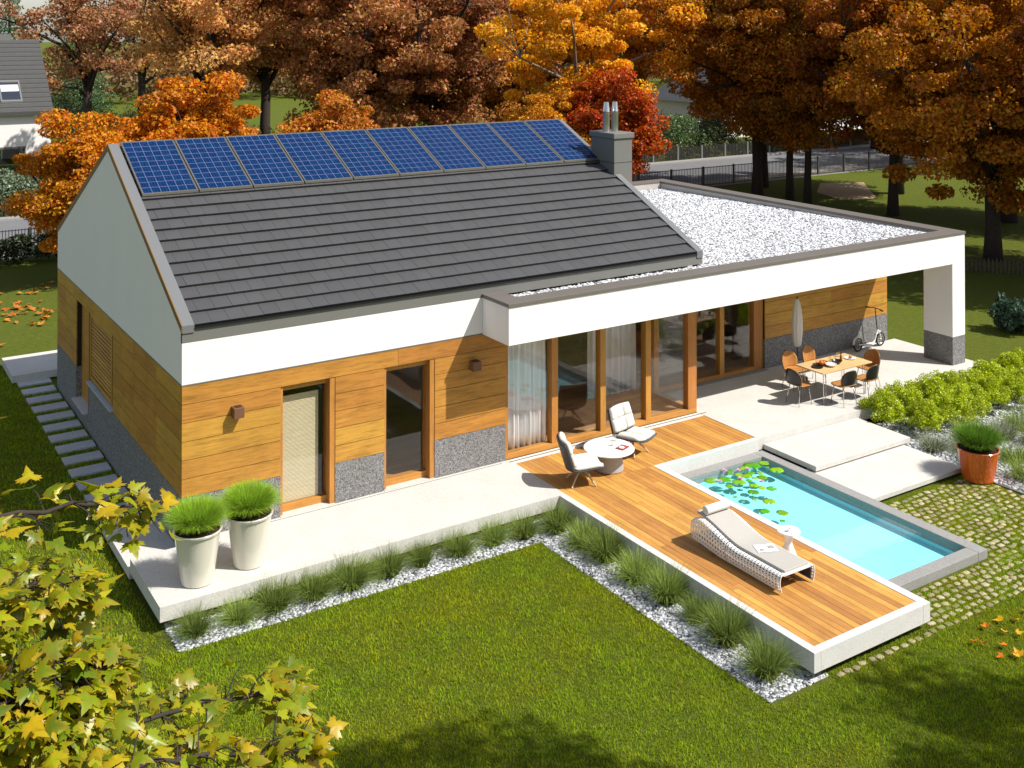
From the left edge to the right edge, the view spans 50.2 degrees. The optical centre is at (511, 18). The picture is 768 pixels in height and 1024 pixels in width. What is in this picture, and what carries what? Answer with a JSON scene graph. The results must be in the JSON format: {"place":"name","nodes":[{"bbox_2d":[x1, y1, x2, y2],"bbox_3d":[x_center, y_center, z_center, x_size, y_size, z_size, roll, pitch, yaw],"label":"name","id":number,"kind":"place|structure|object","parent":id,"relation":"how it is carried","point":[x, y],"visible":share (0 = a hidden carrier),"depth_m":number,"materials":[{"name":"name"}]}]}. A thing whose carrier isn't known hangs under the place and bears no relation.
{"place":"outdoors","nodes":[
{"label":"outdoors","id":0,"kind":"place"},
{"bbox_2d":[0,34,53,173],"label":"neighbour house","id":1,"kind":"structure","parent":0,"point":[25,97],"depth_m":68.05,"materials":[{"name":"grey metal"}]},
{"bbox_2d":[100,511,175,579],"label":"terrace","id":2,"kind":"structure","parent":0,"point":[155,539],"depth_m":18.37,"materials":[{"name":"concrete"}]},
{"bbox_2d":[0,0,575,41],"label":"sky","id":3,"kind":"structure","parent":0,"point":[26,4],"materials":[{"name":"white"}]},
{"bbox_2d":[0,147,927,246],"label":"road","id":4,"kind":"structure","parent":0,"point":[13,225],"depth_m":71.59,"materials":[{"name":"asphalt"}]},
{"bbox_2d":[0,140,927,221],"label":"pavement","id":5,"kind":"structure","parent":0,"point":[11,218],"depth_m":75.19,"materials":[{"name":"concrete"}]},
{"bbox_2d":[0,42,1023,767],"bbox_3d":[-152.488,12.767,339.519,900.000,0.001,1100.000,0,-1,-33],"label":"lawn","id":6,"kind":"structure","parent":0,"point":[986,340],"depth_m":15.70,"materials":[{"name":"plant"}]},
{"bbox_2d":[0,168,46,202],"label":"bush","id":7,"kind":"object","parent":6,"relation":"on","point":[12,183],"visible":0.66,"depth_m":54.61,"materials":[{"name":"green plant"}]},
{"bbox_2d":[0,229,57,263],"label":"hedge","id":8,"kind":"object","parent":6,"relation":"on","point":[13,246],"visible":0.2,"depth_m":41.44,"materials":[{"name":"green plant"}]},
{"bbox_2d":[2,350,56,382],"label":"back terrace","id":9,"kind":"structure","parent":6,"relation":"on","point":[28,367],"depth_m":28.06,"materials":[{"name":"concrete"}]},
{"bbox_2d":[0,108,133,253],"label":"maple tree","id":10,"kind":"object","parent":6,"relation":"on","point":[54,161],"visible":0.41,"depth_m":37.28,"materials":[{"name":"orange plant"}]},
{"bbox_2d":[47,1,117,114],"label":"oak tree","id":11,"kind":"object","parent":6,"relation":"on","point":[80,95],"visible":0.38,"depth_m":107.83,"materials":[{"name":"brown plant"}]},
{"bbox_2d":[0,0,169,125],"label":"oak tree","id":12,"kind":"object","parent":6,"relation":"on","point":[86,23],"visible":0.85,"depth_m":77.30,"materials":[{"name":"brown plant"}]},
{"bbox_2d":[0,369,235,767],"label":"side lawn grass","id":13,"kind":"structure","parent":6,"relation":"on","point":[35,435],"depth_m":20.24,"materials":[{"name":"plant"}]},
{"bbox_2d":[48,0,188,111],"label":"oak tree","id":14,"kind":"object","parent":6,"relation":"on","point":[142,81],"visible":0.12,"depth_m":92.47,"materials":[{"name":"brown plant"}]},
{"bbox_2d":[0,416,348,767],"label":"maple tree","id":15,"kind":"object","parent":6,"relation":"on","point":[53,710],"visible":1,"depth_m":5.22,"materials":[{"name":"yellow plant"}]},
{"bbox_2d":[107,70,260,141],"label":"maple tree","id":16,"kind":"object","parent":6,"relation":"on","point":[214,113],"visible":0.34,"depth_m":40.74,"materials":[{"name":"orange plant"}]},
{"bbox_2d":[121,0,299,98],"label":"oak tree","id":17,"kind":"object","parent":6,"relation":"on","point":[234,42],"visible":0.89,"depth_m":63.76,"materials":[{"name":"brown plant"}]},
{"bbox_2d":[216,0,314,133],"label":"oak tree","id":18,"kind":"object","parent":6,"relation":"on","point":[264,76],"visible":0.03,"depth_m":78.94,"materials":[{"name":"brown plant"}]},
{"bbox_2d":[274,88,379,133],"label":"maple tree","id":19,"kind":"object","parent":6,"relation":"on","point":[336,116],"visible":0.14,"depth_m":42.56,"materials":[{"name":"orange plant"}]},
{"bbox_2d":[240,0,469,127],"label":"beech tree","id":20,"kind":"object","parent":6,"relation":"on","point":[325,41],"visible":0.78,"depth_m":64.37,"materials":[{"name":"brown plant"}]},
{"bbox_2d":[180,513,542,618],"bbox_3d":[-2.533,8.959,18.758,6.700,0.210,1.300,0,-1,-33],"label":"terrace base","id":21,"kind":"object","parent":6,"relation":"on","point":[366,564],"visible":0.14,"depth_m":18.24,"materials":[{"name":"concrete"}]},
{"bbox_2d":[130,460,564,622],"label":"terrace","id":22,"kind":"structure","parent":21,"relation":"on","point":[428,509],"depth_m":18.52,"materials":[{"name":"concrete"}]},
{"bbox_2d":[161,491,235,588],"bbox_3d":[-4.813,7.986,16.744,1.232,1.269,1.217,0,-1,-33],"label":"planter","id":23,"kind":"object","parent":22,"relation":"on","point":[196,523],"visible":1,"depth_m":16.53,"materials":[{"name":"ceramic"}]},
{"bbox_2d":[217,478,285,569],"bbox_3d":[-4.159,7.993,17.310,1.226,1.268,1.242,0,-1,-17],"label":"planter","id":24,"kind":"object","parent":22,"relation":"on","point":[249,523],"visible":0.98,"depth_m":17.10,"materials":[{"name":"ceramic"}]},
{"bbox_2d":[44,48,701,101],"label":"wood","id":25,"kind":"object","parent":6,"relation":"on","point":[128,79],"visible":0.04,"depth_m":137.61,"materials":[{"name":"green plant"}]},
{"bbox_2d":[329,0,515,125],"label":"beech tree","id":26,"kind":"object","parent":6,"relation":"on","point":[458,98],"visible":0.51,"depth_m":67.61,"materials":[{"name":"brown plant"}]},
{"bbox_2d":[0,129,867,215],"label":"hedge","id":27,"kind":"object","parent":6,"relation":"on","point":[694,143],"visible":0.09,"depth_m":76.18,"materials":[{"name":"green plant"}]},
{"bbox_2d":[1,133,916,216],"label":"slat fence","id":28,"kind":"object","parent":6,"relation":"on","point":[725,150],"visible":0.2,"depth_m":75.56,"materials":[{"name":"grey metal"}]},
{"bbox_2d":[0,149,944,259],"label":"metal fence","id":29,"kind":"object","parent":6,"relation":"on","point":[733,170],"visible":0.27,"depth_m":64.76,"materials":[{"name":"metal"}]},
{"bbox_2d":[164,510,829,702],"bbox_3d":[-0.409,9.030,15.617,7.320,0.056,6.240,0,-1,-33],"label":"pebble strip","id":30,"kind":"object","parent":6,"relation":"on","point":[817,676],"visible":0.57,"depth_m":16.41,"materials":[{"name":"gravel"}]},
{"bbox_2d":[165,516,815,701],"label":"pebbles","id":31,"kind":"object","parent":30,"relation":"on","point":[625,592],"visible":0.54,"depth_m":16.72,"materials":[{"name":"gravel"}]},
{"bbox_2d":[160,602,226,643],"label":"grass tuft","id":32,"kind":"object","parent":31,"relation":"on","point":[195,627],"visible":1,"depth_m":15.94,"materials":[{"name":"plant"}]},
{"bbox_2d":[212,591,271,630],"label":"grass tuft","id":33,"kind":"object","parent":31,"relation":"on","point":[232,616],"visible":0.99,"depth_m":16.28,"materials":[{"name":"plant"}]},
{"bbox_2d":[237,572,311,624],"bbox_3d":[-3.607,8.743,16.631,1.195,0.533,1.424,3,1,26],"label":"grass tuft","id":34,"kind":"object","parent":31,"relation":"on","point":[276,601],"visible":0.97,"depth_m":16.59,"materials":[{"name":"plant"}]},
{"bbox_2d":[285,561,346,608],"bbox_3d":[-3.062,8.760,17.043,1.207,0.512,1.345,5,-3,-30],"label":"grass tuft","id":35,"kind":"object","parent":31,"relation":"on","point":[316,593],"visible":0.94,"depth_m":16.94,"materials":[{"name":"plant"}]},
{"bbox_2d":[319,548,389,597],"bbox_3d":[-2.545,8.745,17.334,1.402,0.545,1.382,-2,0,-19],"label":"grass tuft","id":36,"kind":"object","parent":31,"relation":"on","point":[356,577],"visible":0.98,"depth_m":17.29,"materials":[{"name":"plant"}]},
{"bbox_2d":[355,539,419,581],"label":"grass tuft","id":37,"kind":"object","parent":31,"relation":"on","point":[392,563],"visible":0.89,"depth_m":17.67,"materials":[{"name":"plant"}]},
{"bbox_2d":[403,535,444,571],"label":"grass tuft","id":38,"kind":"object","parent":31,"relation":"on","point":[424,554],"visible":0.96,"depth_m":18.00,"materials":[{"name":"plant"}]},
{"bbox_2d":[431,524,488,561],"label":"grass tuft","id":39,"kind":"object","parent":31,"relation":"on","point":[453,547],"visible":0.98,"depth_m":18.35,"materials":[{"name":"plant"}]},
{"bbox_2d":[472,514,514,548],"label":"grass tuft","id":40,"kind":"object","parent":31,"relation":"on","point":[494,536],"visible":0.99,"depth_m":18.74,"materials":[{"name":"plant"}]},
{"bbox_2d":[500,509,550,539],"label":"grass tuft","id":41,"kind":"object","parent":31,"relation":"on","point":[523,532],"visible":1,"depth_m":19.01,"materials":[{"name":"plant"}]},
{"bbox_2d":[533,498,580,535],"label":"grass tuft","id":42,"kind":"object","parent":31,"relation":"on","point":[555,519],"visible":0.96,"depth_m":19.18,"materials":[{"name":"plant"}]},
{"bbox_2d":[556,513,608,555],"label":"grass tuft","id":43,"kind":"object","parent":31,"relation":"on","point":[576,537],"visible":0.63,"depth_m":18.71,"materials":[{"name":"plant"}]},
{"bbox_2d":[567,520,633,567],"bbox_3d":[1.555,8.710,18.207,1.256,0.637,1.369,-7,1,-16],"label":"grass tuft","id":44,"kind":"object","parent":31,"relation":"on","point":[602,551],"visible":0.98,"depth_m":18.17,"materials":[{"name":"plant"}]},
{"bbox_2d":[601,544,664,593],"bbox_3d":[1.984,8.744,17.468,1.289,0.553,1.163,0,5,28],"label":"grass tuft","id":45,"kind":"object","parent":31,"relation":"on","point":[631,577],"visible":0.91,"depth_m":17.46,"materials":[{"name":"plant"}]},
{"bbox_2d":[630,556,699,606],"bbox_3d":[2.422,8.686,16.926,1.337,0.655,1.273,0,-5,12],"label":"grass tuft","id":46,"kind":"object","parent":31,"relation":"on","point":[667,593],"visible":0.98,"depth_m":16.82,"materials":[{"name":"plant"}]},
{"bbox_2d":[670,589,725,627],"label":"grass tuft","id":47,"kind":"object","parent":31,"relation":"on","point":[692,607],"visible":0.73,"depth_m":16.31,"materials":[{"name":"plant"}]},
{"bbox_2d":[687,590,768,653],"bbox_3d":[3.107,8.653,15.752,1.396,0.693,1.181,0,3,34],"label":"grass tuft","id":48,"kind":"object","parent":31,"relation":"on","point":[721,628],"visible":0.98,"depth_m":15.71,"materials":[{"name":"plant"}]},
{"bbox_2d":[722,624,805,694],"bbox_3d":[3.455,8.684,14.927,1.123,0.630,1.169,0,-1,-37],"label":"grass tuft","id":49,"kind":"object","parent":31,"relation":"on","point":[768,665],"visible":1,"depth_m":14.90,"materials":[{"name":"plant"}]},
{"bbox_2d":[57,101,965,542],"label":"house","id":50,"kind":"structure","parent":6,"relation":"on","point":[379,313],"depth_m":22.00,"materials":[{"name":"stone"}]},
{"bbox_2d":[71,305,100,414],"bbox_3d":[-9.578,7.603,24.637,0.380,2.258,1.340,0,-1,-33],"label":"side door","id":51,"kind":"structure","parent":50,"relation":"in","point":[81,402],"depth_m":24.80,"materials":[{"name":"brown wood"}]},
{"bbox_2d":[120,139,198,196],"bbox_3d":[-7.179,3.016,22.232,1.090,0.902,1.820,0,-1,-33],"label":"solar panel","id":52,"kind":"object","parent":50,"relation":"attached to","point":[158,167],"visible":1,"depth_m":22.16,"materials":[{"name":"glass"}]},
{"bbox_2d":[174,136,252,191],"bbox_3d":[-6.241,3.023,22.834,1.090,0.902,1.820,0,-1,-33],"label":"solar panel","id":53,"kind":"object","parent":50,"relation":"attached to","point":[212,163],"visible":1,"depth_m":22.76,"materials":[{"name":"glass"}]},
{"bbox_2d":[226,134,303,187],"bbox_3d":[-5.304,3.030,23.436,1.090,0.902,1.820,0,-1,-33],"label":"solar panel","id":54,"kind":"object","parent":50,"relation":"attached to","point":[264,160],"visible":1,"depth_m":23.36,"materials":[{"name":"glass"}]},
{"bbox_2d":[283,389,317,502],"bbox_3d":[-3.776,7.586,19.387,0.730,1.870,0.015,0,-1,-33],"label":"bamboo blind","id":55,"kind":"object","parent":50,"relation":"hanging from","point":[300,445],"visible":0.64,"depth_m":19.40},
{"bbox_2d":[280,377,335,517],"bbox_3d":[-3.649,7.533,19.347,1.020,2.240,0.330,0,-1,-33],"label":"window","id":56,"kind":"structure","parent":50,"relation":"in","point":[325,498],"depth_m":19.48,"materials":[{"name":"brown wood"}]},
{"bbox_2d":[274,131,352,183],"bbox_3d":[-4.367,3.037,24.037,1.090,0.902,1.820,0,-1,-33],"label":"solar panel","id":57,"kind":"object","parent":50,"relation":"attached to","point":[313,157],"visible":1,"depth_m":23.97,"materials":[{"name":"glass"}]},
{"bbox_2d":[321,129,398,179],"bbox_3d":[-3.429,3.044,24.639,1.090,0.902,1.820,0,-1,-33],"label":"solar panel","id":58,"kind":"object","parent":50,"relation":"attached to","point":[359,154],"visible":1,"depth_m":24.57,"materials":[{"name":"glass"}]},
{"bbox_2d":[365,127,443,175],"bbox_3d":[-2.492,3.051,25.241,1.090,0.902,1.820,0,-1,-33],"label":"solar panel","id":59,"kind":"object","parent":50,"relation":"attached to","point":[404,151],"visible":1,"depth_m":25.17,"materials":[{"name":"glass"}]},
{"bbox_2d":[384,359,435,491],"bbox_3d":[-1.962,7.545,20.431,1.050,2.240,0.330,0,-1,-33],"label":"window","id":60,"kind":"structure","parent":50,"relation":"in","point":[415,476],"depth_m":20.58,"materials":[{"name":"brown wood"}]},
{"bbox_2d":[408,125,485,171],"bbox_3d":[-1.554,3.058,25.843,1.090,0.902,1.820,0,-1,-33],"label":"solar panel","id":61,"kind":"object","parent":50,"relation":"attached to","point":[446,148],"visible":1,"depth_m":25.77,"materials":[{"name":"glass"}]},
{"bbox_2d":[448,123,525,168],"bbox_3d":[-0.617,3.065,26.445,1.090,0.902,1.820,0,-1,-33],"label":"solar panel","id":62,"kind":"object","parent":50,"relation":"attached to","point":[487,145],"visible":1,"depth_m":26.38,"materials":[{"name":"glass"}]},
{"bbox_2d":[487,121,563,165],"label":"solar panel","id":63,"kind":"object","parent":50,"relation":"attached to","point":[525,143],"visible":1,"depth_m":26.99,"materials":[{"name":"glass"}]},
{"bbox_2d":[508,339,545,449],"bbox_3d":[0.265,7.417,21.981,1.035,2.470,0.146,0,-1,-33],"label":"curtain","id":64,"kind":"object","parent":50,"relation":"hanging from","point":[526,394],"visible":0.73,"depth_m":21.99,"materials":[{"name":"fabric"}]},
{"bbox_2d":[524,119,598,162],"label":"solar panel","id":65,"kind":"object","parent":50,"relation":"attached to","point":[562,141],"visible":1,"depth_m":27.59,"materials":[{"name":"glass"}]},
{"bbox_2d":[505,311,696,459],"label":"window","id":66,"kind":"structure","parent":50,"relation":"in","point":[689,404],"depth_m":22.84,"materials":[{"name":"brown wood"}]},
{"bbox_2d":[587,323,635,398],"bbox_3d":[2.327,7.455,25.284,1.415,2.470,0.155,0,-1,-33],"label":"curtain","id":67,"kind":"object","parent":50,"relation":"hanging from","point":[620,358],"visible":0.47,"depth_m":25.31,"materials":[{"name":"fabric"}]},
{"bbox_2d":[651,299,768,396],"bbox_3d":[4.730,7.458,26.351,3.708,2.551,0.400,0,-1,-33],"label":"window","id":68,"kind":"structure","parent":50,"relation":"in","point":[755,308],"depth_m":26.58,"materials":[{"name":"brown wood"}]},
{"bbox_2d":[427,0,604,121],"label":"beech tree","id":69,"kind":"object","parent":6,"relation":"on","point":[496,102],"visible":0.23,"depth_m":75.02,"materials":[{"name":"brown plant"}]},
{"bbox_2d":[502,87,595,145],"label":"maple tree","id":70,"kind":"object","parent":6,"relation":"on","point":[539,109],"visible":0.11,"depth_m":50.12,"materials":[{"name":"orange plant"}]},
{"bbox_2d":[473,0,706,107],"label":"maple tree","id":71,"kind":"object","parent":6,"relation":"on","point":[590,28],"visible":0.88,"depth_m":53.55,"materials":[{"name":"orange plant"}]},
{"bbox_2d":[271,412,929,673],"bbox_3d":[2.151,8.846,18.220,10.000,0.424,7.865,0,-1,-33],"label":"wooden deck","id":72,"kind":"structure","parent":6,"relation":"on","point":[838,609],"depth_m":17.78,"materials":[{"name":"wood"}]},
{"bbox_2d":[556,432,604,488],"bbox_3d":[1.260,8.237,20.407,0.836,0.872,0.689,0,-1,-11],"label":"lounge chair","id":73,"kind":"object","parent":72,"relation":"on","point":[581,462],"visible":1,"depth_m":20.19,"materials":[{"name":"beige fabric"}]},
{"bbox_2d":[583,438,634,473],"bbox_3d":[1.876,8.468,21.060,0.980,0.405,0.980,0,-1,-33],"label":"lounge table","id":74,"kind":"object","parent":72,"relation":"on","point":[609,455],"visible":0.94,"depth_m":20.90,"materials":[{"name":"white paint"}]},
{"bbox_2d":[607,402,656,458],"bbox_3d":[2.386,8.254,21.907,0.836,0.872,0.689,-1,-1,43],"label":"lounge chair","id":75,"kind":"object","parent":72,"relation":"on","point":[621,421],"visible":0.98,"depth_m":21.88,"materials":[{"name":"beige fabric"}]},
{"bbox_2d":[691,499,814,592],"bbox_3d":[3.789,8.298,17.342,0.754,0.660,1.973,0,-1,-33],"label":"sun lounger","id":76,"kind":"object","parent":72,"relation":"on","point":[736,530],"visible":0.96,"depth_m":17.29,"materials":[{"name":"wicker"}]},
{"bbox_2d":[554,66,672,181],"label":"maple tree","id":77,"kind":"object","parent":6,"relation":"on","point":[634,105],"visible":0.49,"depth_m":50.27,"materials":[{"name":"red plant"}]},
{"bbox_2d":[564,0,726,87],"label":"oak tree","id":78,"kind":"object","parent":6,"relation":"on","point":[643,65],"visible":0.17,"depth_m":79.41,"materials":[{"name":"brown plant"}]},
{"bbox_2d":[650,108,706,152],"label":"bush","id":79,"kind":"object","parent":6,"relation":"on","point":[678,129],"visible":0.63,"depth_m":78.51,"materials":[{"name":"green plant"}]},
{"bbox_2d":[680,110,738,148],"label":"bush","id":80,"kind":"object","parent":6,"relation":"on","point":[714,128],"visible":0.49,"depth_m":81.89,"materials":[{"name":"green plant"}]},
{"bbox_2d":[698,0,768,187],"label":"lime tree","id":81,"kind":"object","parent":6,"relation":"on","point":[764,165],"visible":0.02,"depth_m":61.53,"materials":[{"name":"brown plant"}]},
{"bbox_2d":[633,0,863,195],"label":"lime tree","id":82,"kind":"object","parent":6,"relation":"on","point":[696,93],"visible":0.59,"depth_m":56.11,"materials":[{"name":"brown plant"}]},
{"bbox_2d":[698,0,854,200],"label":"lime tree","id":83,"kind":"object","parent":6,"relation":"on","point":[768,106],"visible":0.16,"depth_m":54.90,"materials":[{"name":"brown plant"}]},
{"bbox_2d":[773,453,806,468],"bbox_3d":[7.140,9.013,22.295,2.600,0.184,2.600,0,-1,-33],"label":"step base","id":84,"kind":"object","parent":6,"relation":"on","point":[789,461],"visible":0.04,"depth_m":22.35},
{"bbox_2d":[764,418,909,471],"bbox_3d":[6.811,8.877,22.846,2.880,0.100,1.400,0,-1,-33],"label":"concrete step","id":85,"kind":"object","parent":84,"relation":"on","point":[819,449],"visible":1,"depth_m":22.69,"materials":[{"name":"concrete"}]},
{"bbox_2d":[807,444,960,500],"bbox_3d":[7.405,8.986,21.729,2.725,0.090,1.640,0,-1,-33],"label":"concrete step","id":86,"kind":"object","parent":84,"relation":"on","point":[888,473],"visible":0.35,"depth_m":21.56,"materials":[{"name":"concrete"}]},
{"bbox_2d":[747,0,895,204],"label":"lime tree","id":87,"kind":"object","parent":6,"relation":"on","point":[802,93],"visible":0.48,"depth_m":54.21,"materials":[{"name":"brown plant"}]},
{"bbox_2d":[680,450,986,590],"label":"pool","id":88,"kind":"structure","parent":6,"relation":"in","point":[906,551],"depth_m":19.73,"materials":[{"name":"liquid"}]},
{"bbox_2d":[781,0,955,216],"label":"lime tree","id":89,"kind":"object","parent":6,"relation":"on","point":[831,48],"visible":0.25,"depth_m":51.71,"materials":[{"name":"brown plant"}]},
{"bbox_2d":[822,0,1023,261],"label":"maple tree","id":90,"kind":"object","parent":6,"relation":"on","point":[964,102],"visible":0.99,"depth_m":40.02,"materials":[{"name":"orange plant"}]},
{"bbox_2d":[836,474,1023,677],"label":"cobblestones","id":91,"kind":"structure","parent":6,"relation":"on","point":[939,597],"depth_m":18.75,"materials":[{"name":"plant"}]},
{"bbox_2d":[875,395,1023,492],"bbox_3d":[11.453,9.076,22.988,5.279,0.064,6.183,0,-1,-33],"label":"bed pebbles","id":92,"kind":"object","parent":6,"relation":"on","point":[906,430],"visible":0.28,"depth_m":23.89,"materials":[{"name":"gravel"}]},
{"bbox_2d":[904,397,949,431],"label":"golden shrub","id":93,"kind":"object","parent":92,"relation":"on","point":[927,412],"visible":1,"depth_m":23.78,"materials":[{"name":"green plant"}]},
{"bbox_2d":[929,388,978,424],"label":"golden shrub","id":94,"kind":"object","parent":92,"relation":"on","point":[949,403],"visible":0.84,"depth_m":24.15,"materials":[{"name":"green plant"}]},
{"bbox_2d":[948,381,992,417],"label":"golden shrub","id":95,"kind":"object","parent":92,"relation":"on","point":[977,396],"visible":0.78,"depth_m":24.73,"materials":[{"name":"green plant"}]},
{"bbox_2d":[971,375,1010,405],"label":"golden shrub","id":96,"kind":"object","parent":92,"relation":"on","point":[990,385],"visible":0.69,"depth_m":25.17,"materials":[{"name":"green plant"}]},
{"bbox_2d":[946,420,1009,483],"bbox_3d":[9.164,8.515,21.504,1.223,1.062,1.252,0,-1,-33],"label":"planter","id":97,"kind":"object","parent":6,"relation":"on","point":[978,449],"visible":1,"depth_m":21.26,"materials":[{"name":"ceramic"}]},
{"bbox_2d":[987,291,1023,332],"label":"bush","id":98,"kind":"object","parent":6,"relation":"on","point":[1011,320],"visible":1,"depth_m":31.87,"materials":[{"name":"green plant"}]},
{"bbox_2d":[1002,12,1023,97],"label":"maple tree","id":99,"kind":"object","parent":6,"relation":"on","point":[1018,32],"visible":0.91,"depth_m":37.58,"materials":[{"name":"orange plant"}]},
{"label":"covered terrace base","id":100,"kind":"structure","parent":6,"relation":"on","visible":0},
{"bbox_2d":[666,339,994,449],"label":"covered terrace","id":101,"kind":"structure","parent":100,"relation":"on","point":[759,407],"depth_m":25.27,"materials":[{"name":"concrete"}]},
{"bbox_2d":[796,353,871,404],"bbox_3d":[7.457,8.348,25.288,1.660,0.746,0.820,0,-1,-33],"label":"dining table","id":102,"kind":"object","parent":101,"relation":"on","point":[845,363],"visible":0.82,"depth_m":25.18,"materials":[{"name":"brown wood"}]},
{"bbox_2d":[858,386,906,423],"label":"golden shrub","id":103,"kind":"object","parent":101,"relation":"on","point":[879,401],"visible":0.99,"depth_m":24.16,"materials":[{"name":"green plant"}]},
{"bbox_2d":[883,379,925,416],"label":"golden shrub","id":104,"kind":"object","parent":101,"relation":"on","point":[910,395],"visible":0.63,"depth_m":24.71,"materials":[{"name":"green plant"}]},
{"bbox_2d":[903,372,953,402],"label":"golden shrub","id":105,"kind":"object","parent":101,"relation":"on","point":[929,386],"visible":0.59,"depth_m":25.07,"materials":[{"name":"green plant"}]},
{"bbox_2d":[645,70,860,137],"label":"neighbour house","id":106,"kind":"structure","parent":0,"point":[671,103],"depth_m":95.32,"materials":[{"name":"concrete"}]},
{"bbox_2d":[817,182,875,199],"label":"sandy path","id":107,"kind":"structure","parent":0,"point":[851,190],"depth_m":60.41,"materials":[{"name":"sand"}]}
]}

